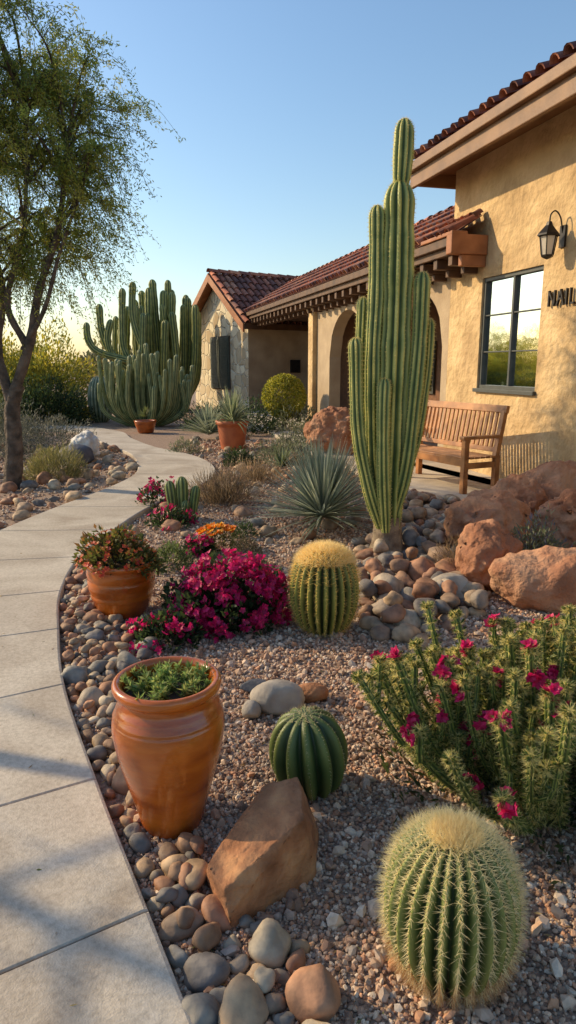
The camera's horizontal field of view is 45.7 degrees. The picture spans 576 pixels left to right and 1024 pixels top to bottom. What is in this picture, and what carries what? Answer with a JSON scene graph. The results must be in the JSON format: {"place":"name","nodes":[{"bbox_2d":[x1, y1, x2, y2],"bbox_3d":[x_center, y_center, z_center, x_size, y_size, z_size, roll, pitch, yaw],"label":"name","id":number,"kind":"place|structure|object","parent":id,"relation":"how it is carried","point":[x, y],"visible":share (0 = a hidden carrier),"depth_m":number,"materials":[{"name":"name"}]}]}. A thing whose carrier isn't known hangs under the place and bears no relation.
{"place":"outdoors","nodes":[
{"label":"outdoors","id":0,"kind":"place"},
{"bbox_2d":[0,423,215,1023],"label":"concrete path","id":1,"kind":"structure","parent":0,"point":[77,926],"depth_m":2.33,"materials":[{"name":"grey concrete"}]},
{"bbox_2d":[0,368,575,1023],"bbox_3d":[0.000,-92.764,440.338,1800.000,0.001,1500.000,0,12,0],"label":"ground","id":2,"kind":"structure","parent":0,"point":[162,436],"depth_m":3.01,"materials":[{"name":"brown gravel"}]},
{"bbox_2d":[0,366,34,424],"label":"green shrub","id":3,"kind":"object","parent":2,"relation":"on","point":[1,393],"visible":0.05,"depth_m":18.11,"materials":[{"name":"green plant"}]},
{"bbox_2d":[0,390,36,439],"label":"green shrub","id":4,"kind":"object","parent":2,"relation":"on","point":[2,399],"visible":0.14,"depth_m":15.53,"materials":[{"name":"green plant"}]},
{"bbox_2d":[0,398,60,450],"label":"grey desert shrub","id":5,"kind":"object","parent":2,"relation":"on","point":[2,429],"visible":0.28,"depth_m":13.33,"materials":[{"name":"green plant"}]},
{"bbox_2d":[2,322,64,415],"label":"yellow green shrub","id":6,"kind":"object","parent":2,"relation":"on","point":[12,342],"visible":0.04,"depth_m":21.38,"materials":[{"name":"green plant"}]},
{"bbox_2d":[1,372,100,426],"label":"green shrub","id":7,"kind":"object","parent":2,"relation":"on","point":[57,399],"visible":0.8,"depth_m":18.40,"materials":[{"name":"green plant"}]},
{"bbox_2d":[1,317,103,421],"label":"yellow green shrub","id":8,"kind":"object","parent":2,"relation":"on","point":[42,359],"visible":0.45,"depth_m":19.73,"materials":[{"name":"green plant"}]},
{"bbox_2d":[22,439,88,480],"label":"yellow grass shrub","id":9,"kind":"object","parent":2,"relation":"on","point":[37,464],"visible":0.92,"depth_m":9.66,"materials":[{"name":"green plant"}]},
{"bbox_2d":[0,413,116,460],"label":"grey desert shrub","id":10,"kind":"object","parent":2,"relation":"on","point":[36,432],"visible":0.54,"depth_m":12.15,"materials":[{"name":"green plant"}]},
{"bbox_2d":[0,442,139,527],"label":"garden rocks","id":11,"kind":"object","parent":2,"relation":"on","point":[24,508],"visible":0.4,"depth_m":9.31,"materials":[{"name":"stone"}]},
{"bbox_2d":[8,338,132,384],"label":"distant trees","id":12,"kind":"object","parent":2,"relation":"on","point":[91,355],"visible":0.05,"depth_m":56.26,"materials":[{"name":"green plant"}]},
{"bbox_2d":[58,444,94,465],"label":"dark boulder","id":13,"kind":"object","parent":2,"relation":"on","point":[86,451],"visible":0.45,"depth_m":10.94,"materials":[{"name":"grey stone"}]},
{"bbox_2d":[69,430,99,456],"bbox_3d":[-3.448,-1.122,11.496,0.522,0.531,0.483,8,15,34],"label":"white boulder","id":14,"kind":"object","parent":2,"relation":"on","point":[88,438],"visible":0.64,"depth_m":11.35,"materials":[{"name":"white stone"}]},
{"bbox_2d":[0,0,185,488],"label":"palo verde tree","id":15,"kind":"object","parent":2,"relation":"on","point":[47,91],"visible":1,"depth_m":8.36,"materials":[{"name":"green plant"}]},
{"bbox_2d":[87,375,111,422],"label":"tall barrel cactus","id":16,"kind":"object","parent":2,"relation":"on","point":[92,397],"visible":0.45,"depth_m":19.40,"materials":[{"name":"green plant"}]},
{"bbox_2d":[83,282,146,370],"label":"branching cactus","id":17,"kind":"object","parent":2,"relation":"on","point":[139,332],"visible":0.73,"depth_m":22.61,"materials":[{"name":"green plant"}]},
{"bbox_2d":[70,522,168,619],"bbox_3d":[-1.091,0.369,4.437,0.550,0.619,0.588,-10,16,-39],"label":"flower pot","id":18,"kind":"object","parent":2,"relation":"on","point":[119,567],"visible":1,"depth_m":4.32,"materials":[{"name":"ceramic"}]},
{"bbox_2d":[134,404,156,433],"bbox_3d":[-3.450,-2.253,16.494,0.540,0.691,0.540,0,12,0],"label":"shallow pot","id":19,"kind":"object","parent":2,"relation":"on","point":[145,426],"visible":1,"depth_m":16.38,"materials":[{"name":"ceramic"}]},
{"bbox_2d":[97,343,194,426],"bbox_3d":[-3.808,-3.382,18.273,2.597,2.230,1.581,0,12,0],"label":"organ pipe cactus","id":20,"kind":"object","parent":2,"relation":"on","point":[131,394],"visible":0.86,"depth_m":18.08,"materials":[{"name":"green plant"}]},
{"bbox_2d":[130,475,175,508],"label":"pink flower bush","id":21,"kind":"object","parent":2,"relation":"on","point":[157,488],"visible":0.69,"depth_m":7.76,"materials":[{"name":"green plant"}]},
{"bbox_2d":[112,279,201,408],"bbox_3d":[-4.673,-6.008,24.791,2.940,4.671,2.302,-7,14,-29],"label":"organ pipe cactus","id":22,"kind":"object","parent":2,"relation":"on","point":[166,341],"visible":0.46,"depth_m":24.22,"materials":[{"name":"green plant"}]},
{"bbox_2d":[111,656,224,839],"bbox_3d":[-0.415,0.816,2.394,0.388,0.602,0.388,0,12,0],"label":"terracotta urn","id":23,"kind":"object","parent":2,"relation":"on","point":[167,724],"visible":1,"depth_m":2.26,"materials":[{"name":"ceramic"}]},
{"bbox_2d":[143,503,199,530],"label":"pink flower bush","id":24,"kind":"object","parent":2,"relation":"on","point":[177,514],"visible":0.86,"depth_m":6.93,"materials":[{"name":"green plant"}]},
{"bbox_2d":[153,540,193,574],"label":"green succulent clump","id":25,"kind":"object","parent":2,"relation":"on","point":[180,552],"visible":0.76,"depth_m":5.47,"materials":[{"name":"green plant"}]},
{"bbox_2d":[164,476,200,518],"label":"columnar cactus","id":26,"kind":"object","parent":2,"relation":"on","point":[177,497],"visible":0.79,"depth_m":7.17,"materials":[{"name":"green plant"}]},
{"bbox_2d":[165,434,204,453],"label":"sage shrub","id":27,"kind":"object","parent":2,"relation":"on","point":[185,444],"visible":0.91,"depth_m":12.63,"materials":[{"name":"green plant"}]},
{"bbox_2d":[175,399,223,430],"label":"sage shrub","id":28,"kind":"object","parent":2,"relation":"on","point":[186,416],"visible":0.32,"depth_m":17.28,"materials":[{"name":"green plant"}]},
{"bbox_2d":[59,565,340,1023],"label":"river rocks","id":29,"kind":"object","parent":2,"relation":"on","point":[312,994],"visible":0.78,"depth_m":2.01,"materials":[{"name":"stone"}]},
{"bbox_2d":[178,399,224,434],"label":"agave plant","id":30,"kind":"object","parent":2,"relation":"on","point":[209,429],"visible":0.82,"depth_m":14.97,"materials":[{"name":"green plant"}]},
{"bbox_2d":[182,532,220,557],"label":"pink flower bush","id":31,"kind":"object","parent":2,"relation":"on","point":[193,544],"visible":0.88,"depth_m":5.88,"materials":[{"name":"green plant"}]},
{"bbox_2d":[126,548,291,656],"bbox_3d":[-0.514,0.492,4.294,1.156,0.568,0.859,-5,13,-24],"label":"bougainvillea bush","id":32,"kind":"object","parent":2,"relation":"on","point":[201,593],"visible":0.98,"depth_m":4.13,"materials":[{"name":"pink plant"}]},
{"bbox_2d":[195,521,240,552],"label":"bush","id":33,"kind":"object","parent":2,"relation":"on","point":[222,526],"visible":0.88,"depth_m":5.98,"materials":[{"name":"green plant"}]},
{"bbox_2d":[196,290,248,411],"bbox_3d":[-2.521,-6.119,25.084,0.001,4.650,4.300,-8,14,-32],"label":"stone gable wall","id":34,"kind":"structure","parent":2,"relation":"on","point":[217,319],"depth_m":24.82,"materials":[{"name":"beige stone"}]},
{"bbox_2d":[192,274,244,331],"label":"wing rake boards","id":35,"kind":"object","parent":34,"relation":"attached to","point":[208,286],"visible":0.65,"depth_m":24.24,"materials":[{"name":"brown wood"}]},
{"bbox_2d":[210,335,230,389],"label":"window shutters","id":36,"kind":"object","parent":34,"relation":"attached to","point":[220,360],"depth_m":24.99,"materials":[{"name":"paint"}]},
{"bbox_2d":[200,268,307,324],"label":"wing tile roof","id":37,"kind":"structure","parent":34,"relation":"on","point":[241,291],"depth_m":24.35,"materials":[{"name":"red tile"}]},
{"bbox_2d":[187,457,263,509],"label":"dry grass tuft","id":38,"kind":"object","parent":2,"relation":"on","point":[219,494],"visible":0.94,"depth_m":7.92,"materials":[{"name":"brown plant"}]},
{"bbox_2d":[197,384,263,449],"bbox_3d":[-1.087,-1.837,13.165,1.278,1.282,1.467,-9,15,-36],"label":"agave pot","id":39,"kind":"object","parent":2,"relation":"on","point":[232,428],"visible":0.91,"depth_m":13.06,"materials":[{"name":"ceramic"}]},
{"bbox_2d":[222,445,255,466],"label":"sage shrub","id":40,"kind":"object","parent":2,"relation":"on","point":[244,455],"visible":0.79,"depth_m":11.00,"materials":[{"name":"green plant"}]},
{"bbox_2d":[230,518,259,538],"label":"green succulent clump","id":41,"kind":"object","parent":2,"relation":"on","point":[245,528],"visible":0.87,"depth_m":6.46,"materials":[{"name":"green plant"}]},
{"bbox_2d":[127,435,366,545],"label":"garden rocks","id":42,"kind":"object","parent":2,"relation":"on","point":[238,511],"visible":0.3,"depth_m":7.06,"materials":[{"name":"stone"}]},
{"bbox_2d":[229,537,265,571],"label":"round shrub","id":43,"kind":"object","parent":2,"relation":"on","point":[241,546],"visible":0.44,"depth_m":5.47,"materials":[{"name":"green plant"}]},
{"bbox_2d":[217,394,284,435],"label":"sage shrub","id":44,"kind":"object","parent":2,"relation":"on","point":[264,430],"visible":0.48,"depth_m":16.02,"materials":[{"name":"green plant"}]},
{"bbox_2d":[241,700,260,719],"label":"river boulder","id":45,"kind":"object","parent":2,"relation":"on","point":[251,709],"visible":0.94,"depth_m":3.13,"materials":[{"name":"grey stone"}]},
{"bbox_2d":[240,678,265,693],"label":"river boulder","id":46,"kind":"object","parent":2,"relation":"on","point":[248,686],"visible":0.47,"depth_m":3.39,"materials":[{"name":"grey stone"}]},
{"bbox_2d":[223,455,290,485],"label":"dry grass tuft","id":47,"kind":"object","parent":2,"relation":"on","point":[257,473],"visible":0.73,"depth_m":9.43,"materials":[{"name":"beige plant"}]},
{"bbox_2d":[206,777,318,926],"bbox_3d":[-0.074,1.068,2.167,0.366,0.256,0.448,0,12,0],"label":"sandstone slab rock","id":48,"kind":"object","parent":2,"relation":"on","point":[263,857],"visible":0.9,"depth_m":2.10,"materials":[{"name":"brown stone"}]},
{"bbox_2d":[250,679,304,715],"bbox_3d":[-0.050,0.882,3.233,0.263,0.172,0.171,0,12,0],"label":"river boulder","id":49,"kind":"object","parent":2,"relation":"on","point":[276,697],"visible":0.8,"depth_m":3.18,"materials":[{"name":"grey stone"}]},
{"bbox_2d":[248,329,307,410],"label":"wing side walls","id":50,"kind":"structure","parent":2,"relation":"on","point":[271,353],"depth_m":23.94,"materials":[{"name":"beige paint"}]},
{"bbox_2d":[244,323,307,330],"bbox_3d":[2.484,-6.715,25.141,7.939,0.208,5.131,0,12,0],"label":"wing eave","id":51,"kind":"object","parent":50,"relation":"attached to","point":[289,327],"visible":0.23,"depth_m":23.33,"materials":[{"name":"brown wood"}]},
{"bbox_2d":[290,360,299,372],"bbox_3d":[0.262,-5.214,24.441,0.400,0.450,0.077,-8,14,-32],"label":"wall mailbox","id":52,"kind":"object","parent":50,"relation":"attached to","point":[294,366],"depth_m":24.39,"materials":[{"name":"black metal"}]},
{"bbox_2d":[263,444,298,467],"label":"agave plant","id":53,"kind":"object","parent":2,"relation":"on","point":[278,459],"visible":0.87,"depth_m":10.22,"materials":[{"name":"green plant"}]},
{"bbox_2d":[261,373,306,426],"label":"topiary ball shrub","id":54,"kind":"object","parent":2,"relation":"on","point":[289,383],"visible":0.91,"depth_m":16.70,"materials":[{"name":"green plant"}]},
{"bbox_2d":[250,429,324,467],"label":"sage shrub","id":55,"kind":"object","parent":2,"relation":"on","point":[264,451],"visible":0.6,"depth_m":11.28,"materials":[{"name":"green plant"}]},
{"bbox_2d":[264,399,316,430],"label":"sage shrub","id":56,"kind":"object","parent":2,"relation":"on","point":[304,413],"visible":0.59,"depth_m":16.59,"materials":[{"name":"green plant"}]},
{"bbox_2d":[277,420,307,449],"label":"sage shrub","id":57,"kind":"object","parent":2,"relation":"on","point":[295,434],"visible":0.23,"depth_m":13.25,"materials":[{"name":"green plant"}]},
{"bbox_2d":[242,433,371,542],"bbox_3d":[0.331,-0.317,6.676,1.618,0.934,1.685,0,12,0],"label":"yucca plant","id":58,"kind":"object","parent":2,"relation":"on","point":[321,491],"visible":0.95,"depth_m":6.57,"materials":[{"name":"green plant"}]},
{"bbox_2d":[268,705,349,801],"bbox_3d":[0.079,0.910,2.601,0.325,0.368,0.322,0,12,0],"label":"round green cactus","id":59,"kind":"object","parent":2,"relation":"on","point":[308,747],"visible":0.91,"depth_m":2.51,"materials":[{"name":"green plant"}]},
{"bbox_2d":[306,308,317,418],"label":"porch pillar","id":60,"kind":"structure","parent":2,"relation":"on","point":[312,356],"depth_m":17.38,"materials":[{"name":"beige paint"}]},
{"bbox_2d":[299,683,328,702],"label":"river boulder","id":61,"kind":"object","parent":2,"relation":"on","point":[314,692],"visible":0.69,"depth_m":3.29,"materials":[{"name":"stone"}]},
{"bbox_2d":[286,538,363,636],"bbox_3d":[0.225,0.463,4.170,0.498,0.627,0.508,0,12,0],"label":"golden barrel cactus","id":62,"kind":"object","parent":2,"relation":"on","point":[324,590],"visible":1,"depth_m":4.03,"materials":[{"name":"green plant"}]},
{"bbox_2d":[294,448,359,487],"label":"dry grass tuft","id":63,"kind":"object","parent":2,"relation":"on","point":[343,471],"visible":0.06,"depth_m":8.89,"materials":[{"name":"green plant"}]},
{"bbox_2d":[303,406,353,454],"bbox_3d":[0.824,-1.403,12.282,1.106,1.002,0.916,0,12,0],"label":"red boulder","id":64,"kind":"object","parent":2,"relation":"on","point":[325,424],"visible":0.71,"depth_m":11.98,"materials":[{"name":"stone"}]},
{"bbox_2d":[258,264,450,427],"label":"porch back wall","id":65,"kind":"structure","parent":2,"relation":"on","point":[349,333],"depth_m":22.32,"materials":[{"name":"brown paint"}]},
{"bbox_2d":[247,409,500,499],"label":"patio slab","id":66,"kind":"structure","parent":2,"relation":"on","point":[441,480],"depth_m":9.55,"materials":[{"name":"concrete"}]},
{"bbox_2d":[415,400,509,493],"bbox_3d":[2.041,-0.907,9.016,0.688,1.053,1.640,-6,13,-26],"label":"wooden bench","id":67,"kind":"object","parent":66,"relation":"on","point":[462,457],"visible":0.81,"depth_m":8.72,"materials":[{"name":"brown wood"}]},
{"bbox_2d":[317,278,450,446],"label":"arcade wall","id":68,"kind":"structure","parent":2,"relation":"on","point":[331,324],"depth_m":16.20,"materials":[{"name":"paint"}]},
{"bbox_2d":[347,118,436,551],"bbox_3d":[0.846,-1.328,5.568,0.768,3.502,0.432,0,12,0],"label":"columnar cactus","id":69,"kind":"object","parent":2,"relation":"on","point":[390,365],"visible":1,"depth_m":5.53,"materials":[{"name":"green plant"}]},
{"bbox_2d":[388,955,405,973],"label":"flat pebble","id":70,"kind":"object","parent":2,"relation":"on","point":[391,968],"visible":0.26,"depth_m":1.84,"materials":[{"name":"stone"}]},
{"bbox_2d":[353,488,491,648],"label":"river rocks","id":71,"kind":"object","parent":2,"relation":"on","point":[397,586],"visible":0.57,"depth_m":4.69,"materials":[{"name":"stone"}]},
{"bbox_2d":[431,528,463,565],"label":"sage shrub","id":72,"kind":"object","parent":2,"relation":"on","point":[446,547],"visible":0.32,"depth_m":5.28,"materials":[{"name":"green plant"}]},
{"bbox_2d":[433,573,468,599],"bbox_3d":[1.107,0.537,4.723,0.279,0.238,0.213,0,12,0],"label":"river boulder","id":73,"kind":"object","parent":2,"relation":"on","point":[461,581],"visible":0.39,"depth_m":4.66,"materials":[{"name":"grey stone"}]},
{"bbox_2d":[373,803,533,1015],"bbox_3d":[0.435,1.040,1.820,0.424,0.513,0.423,0,12,0],"label":"barrel cactus","id":74,"kind":"object","parent":2,"relation":"on","point":[452,900],"visible":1,"depth_m":1.70,"materials":[{"name":"green plant"}]},
{"bbox_2d":[350,599,575,891],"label":"flowering cholla cactus","id":75,"kind":"object","parent":2,"relation":"on","point":[503,717],"visible":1,"depth_m":2.48,"materials":[{"name":"green plant"}]},
{"bbox_2d":[443,488,534,549],"bbox_3d":[1.785,0.108,6.012,0.873,0.653,0.735,0,12,0],"label":"red boulder","id":76,"kind":"object","parent":2,"relation":"on","point":[505,509],"visible":0.59,"depth_m":5.78,"materials":[{"name":"brown stone"}]},
{"bbox_2d":[455,519,522,591],"bbox_3d":[1.426,0.347,4.971,0.450,0.578,0.453,10,16,39],"label":"red boulder","id":77,"kind":"object","parent":2,"relation":"on","point":[482,545],"visible":0.66,"depth_m":4.85,"materials":[{"name":"brown stone"}]},
{"bbox_2d":[443,105,575,478],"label":"tall wall","id":78,"kind":"structure","parent":2,"relation":"on","point":[519,190],"depth_m":8.62,"materials":[{"name":"paint"}]},
{"bbox_2d":[421,230,487,266],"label":"porch end beam","id":79,"kind":"structure","parent":78,"relation":"attached to","point":[470,250],"depth_m":9.39,"materials":[{"name":"brown wood"}]},
{"bbox_2d":[410,53,575,189],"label":"fascia","id":80,"kind":"structure","parent":78,"relation":"attached to","point":[548,91],"depth_m":7.93,"materials":[{"name":"brown wood"}]},
{"bbox_2d":[413,41,575,159],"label":"tile roof","id":81,"kind":"structure","parent":78,"relation":"on","point":[554,60],"depth_m":7.79,"materials":[{"name":"tile"}]},
{"bbox_2d":[439,97,575,174],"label":"soffit","id":82,"kind":"structure","parent":78,"relation":"attached to","point":[565,106],"depth_m":8.57,"materials":[{"name":"brown wood"}]},
{"bbox_2d":[472,265,543,395],"bbox_3d":[2.946,-2.375,9.100,0.521,1.570,1.447,0,12,0],"label":"window frame","id":83,"kind":"object","parent":78,"relation":"attached to","point":[508,388],"visible":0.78,"depth_m":9.17,"materials":[{"name":"grey metal"}]},
{"bbox_2d":[483,270,543,386],"bbox_3d":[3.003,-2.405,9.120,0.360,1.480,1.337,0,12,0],"label":"window glass","id":84,"kind":"object","parent":83,"relation":"in","point":[527,323],"visible":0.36,"depth_m":9.08,"materials":[{"name":"clear glass"}]},
{"bbox_2d":[537,210,566,258],"bbox_3d":[3.030,-3.184,7.840,0.342,0.539,0.234,0,12,0],"label":"wall lantern","id":85,"kind":"object","parent":78,"relation":"attached to","point":[548,234],"depth_m":7.82,"materials":[{"name":"black metal"}]},
{"bbox_2d":[547,287,575,306],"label":"house name letters","id":86,"kind":"object","parent":78,"relation":"attached to","point":[555,300],"visible":1,"depth_m":7.93,"materials":[{"name":"black metal"}]},
{"bbox_2d":[490,473,547,515],"bbox_3d":[2.307,-0.051,6.762,0.691,0.668,0.566,0,12,0],"label":"red boulder","id":87,"kind":"object","parent":2,"relation":"on","point":[530,493],"visible":0.35,"depth_m":6.60,"materials":[{"name":"red stone"}]},
{"bbox_2d":[488,545,575,613],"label":"red boulder","id":88,"kind":"object","parent":2,"relation":"on","point":[543,578],"visible":0.95,"depth_m":4.47,"materials":[{"name":"brown stone"}]},
{"bbox_2d":[510,503,575,549],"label":"sage shrub","id":89,"kind":"object","parent":2,"relation":"on","point":[550,542],"visible":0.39,"depth_m":5.34,"materials":[{"name":"green plant"}]},
{"bbox_2d":[522,460,575,500],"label":"red boulder","id":90,"kind":"object","parent":2,"relation":"on","point":[554,478],"visible":0.35,"depth_m":6.73,"materials":[{"name":"red stone"}]},
{"bbox_2d":[534,488,575,548],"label":"red boulder","id":91,"kind":"object","parent":2,"relation":"on","point":[563,506],"visible":0.59,"depth_m":5.80,"materials":[{"name":"brown stone"}]},
{"bbox_2d":[0,0,575,364],"label":"sky","id":92,"kind":"structure","parent":0,"point":[287,112],"materials":[{"name":"blue"}]},
{"bbox_2d":[245,238,449,318],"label":"porch fascia","id":93,"kind":"structure","parent":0,"point":[431,253],"depth_m":13.88,"materials":[{"name":"brown wood"}]},
{"bbox_2d":[244,205,482,311],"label":"porch tile roof","id":94,"kind":"structure","parent":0,"point":[441,222],"depth_m":14.12,"materials":[{"name":"red tile"}]},
{"bbox_2d":[251,255,477,326],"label":"porch rafter tails","id":95,"kind":"object","parent":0,"point":[441,270],"visible":0.78,"depth_m":14.37,"materials":[{"name":"brown wood"}]},
{"bbox_2d":[429,341,436,393],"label":"porch windows","id":96,"kind":"structure","parent":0,"point":[432,388],"depth_m":17.11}
]}

